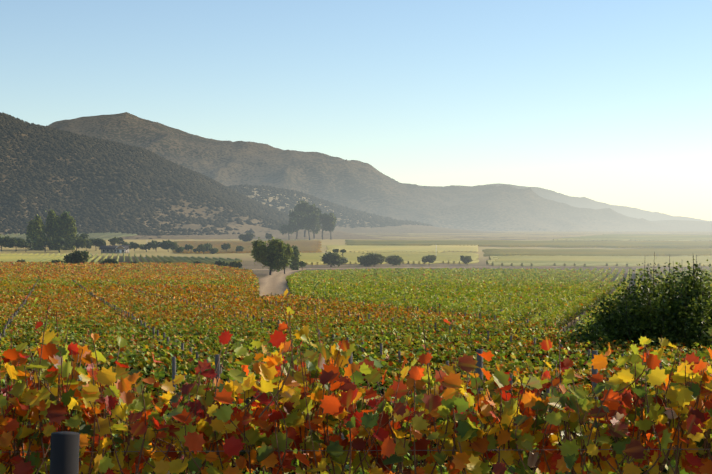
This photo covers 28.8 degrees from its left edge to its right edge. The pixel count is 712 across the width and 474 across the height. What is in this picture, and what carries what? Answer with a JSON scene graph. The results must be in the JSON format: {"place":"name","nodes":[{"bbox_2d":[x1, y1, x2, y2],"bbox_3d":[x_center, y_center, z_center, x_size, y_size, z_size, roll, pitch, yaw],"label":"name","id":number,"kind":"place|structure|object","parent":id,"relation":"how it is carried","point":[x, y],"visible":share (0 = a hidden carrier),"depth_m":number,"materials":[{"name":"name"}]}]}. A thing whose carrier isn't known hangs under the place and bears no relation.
{"place":"outdoors","nodes":[
{"label":"outdoors","id":0,"kind":"place"},
{"bbox_2d":[101,246,128,252],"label":"farmhouse walls","id":1,"kind":"structure","parent":0,"point":[119,248],"depth_m":953.04,"materials":[{"name":"white paint"}]},
{"bbox_2d":[99,245,130,249],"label":"farmhouse roof","id":2,"kind":"structure","parent":1,"relation":"on","point":[109,247],"depth_m":955.74,"materials":[{"name":"grey"}]},
{"bbox_2d":[0,112,321,235],"bbox_3d":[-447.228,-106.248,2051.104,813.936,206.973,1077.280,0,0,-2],"label":"scrub hill","id":3,"kind":"structure","parent":0,"point":[148,162],"depth_m":1877.29,"materials":[{"name":"green plant"}]},
{"bbox_2d":[258,269,306,295],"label":"farm track","id":4,"kind":"structure","parent":0,"point":[274,282],"depth_m":355.06,"materials":[{"name":"beige soil"}]},
{"bbox_2d":[227,183,432,227],"bbox_3d":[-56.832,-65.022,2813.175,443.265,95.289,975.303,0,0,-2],"label":"hill","id":5,"kind":"structure","parent":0,"point":[355,215],"depth_m":2693.93,"materials":[{"name":"green plant"}]},
{"bbox_2d":[0,231,711,334],"bbox_3d":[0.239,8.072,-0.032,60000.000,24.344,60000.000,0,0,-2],"label":"terrain","id":6,"kind":"structure","parent":0,"point":[247,262],"depth_m":968.61,"materials":[{"name":"green plant"}]},
{"bbox_2d":[0,232,136,239],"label":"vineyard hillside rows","id":7,"kind":"object","parent":6,"relation":"on","point":[106,236],"visible":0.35,"depth_m":1509.21,"materials":[{"name":"green plant"}]},
{"bbox_2d":[0,200,472,274],"bbox_3d":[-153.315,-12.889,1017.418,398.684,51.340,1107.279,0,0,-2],"label":"trees","id":8,"kind":"object","parent":6,"relation":"on","point":[61,231],"depth_m":983.37,"materials":[{"name":"green plant"}]},
{"bbox_2d":[50,349,597,473],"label":"fence posts","id":9,"kind":"object","parent":6,"relation":"on","point":[64,453],"visible":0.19,"depth_m":3.19,"materials":[{"name":"grey wood"}]},
{"bbox_2d":[0,279,661,473],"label":"vineyard posts","id":10,"kind":"object","parent":6,"relation":"on","point":[10,320],"visible":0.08,"depth_m":74.15,"materials":[{"name":"wood"}]},
{"bbox_2d":[0,306,711,473],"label":"grapevine stems","id":11,"kind":"object","parent":6,"relation":"on","point":[17,451],"visible":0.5,"depth_m":7.99,"materials":[{"name":"brown plant"}]},
{"bbox_2d":[0,289,711,473],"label":"vine leaves","id":12,"kind":"object","parent":11,"relation":"attached to","point":[442,402],"visible":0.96,"depth_m":7.95,"materials":[{"name":"plant"}]},
{"bbox_2d":[0,234,711,266],"bbox_3d":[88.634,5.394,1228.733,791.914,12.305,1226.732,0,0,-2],"label":"farm fields","id":13,"kind":"structure","parent":6,"relation":"on","point":[663,247],"depth_m":941.49,"materials":[{"name":"plant"}]},
{"bbox_2d":[1,264,711,473],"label":"vineyard canes","id":14,"kind":"object","parent":6,"relation":"on","point":[434,445],"visible":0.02,"depth_m":52.44,"materials":[{"name":"brown plant"}]},
{"bbox_2d":[0,261,711,473],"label":"vineyard","id":15,"kind":"object","parent":14,"relation":"attached to","point":[17,282],"visible":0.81,"depth_m":77.07,"materials":[{"name":"green plant"}]},
{"bbox_2d":[558,252,711,356],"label":"shrub","id":16,"kind":"object","parent":6,"relation":"on","point":[673,330],"depth_m":49.96,"materials":[{"name":"green plant"}]},
{"bbox_2d":[0,123,711,239],"bbox_3d":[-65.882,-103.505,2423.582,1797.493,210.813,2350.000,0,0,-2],"label":"shrubs","id":17,"kind":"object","parent":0,"point":[260,231],"depth_m":1758.66,"materials":[{"name":"green plant"}]},
{"bbox_2d":[0,0,711,220],"label":"sky","id":18,"kind":"structure","parent":0,"point":[605,101],"materials":[{"name":"blue"}]},
{"bbox_2d":[48,112,711,230],"bbox_3d":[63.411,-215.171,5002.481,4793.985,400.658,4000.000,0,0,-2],"label":"hill","id":19,"kind":"structure","parent":0,"point":[360,186],"depth_m":3911.51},
{"bbox_2d":[236,187,693,232],"bbox_3d":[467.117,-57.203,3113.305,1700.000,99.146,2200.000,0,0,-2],"label":"hill spur","id":20,"kind":"structure","parent":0,"point":[409,228],"depth_m":2406.38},
{"bbox_2d":[249,266,708,269],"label":"valley road","id":21,"kind":"structure","parent":0,"point":[465,267],"depth_m":624.35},
{"bbox_2d":[486,183,711,221],"bbox_3d":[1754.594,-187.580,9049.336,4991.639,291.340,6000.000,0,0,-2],"label":"hill","id":22,"kind":"structure","parent":0,"point":[585,202],"depth_m":7478.34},
{"bbox_2d":[652,220,711,229],"bbox_3d":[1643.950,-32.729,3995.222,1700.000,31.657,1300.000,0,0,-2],"label":"distant mountain","id":23,"kind":"structure","parent":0,"point":[706,225],"depth_m":3664.64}
]}

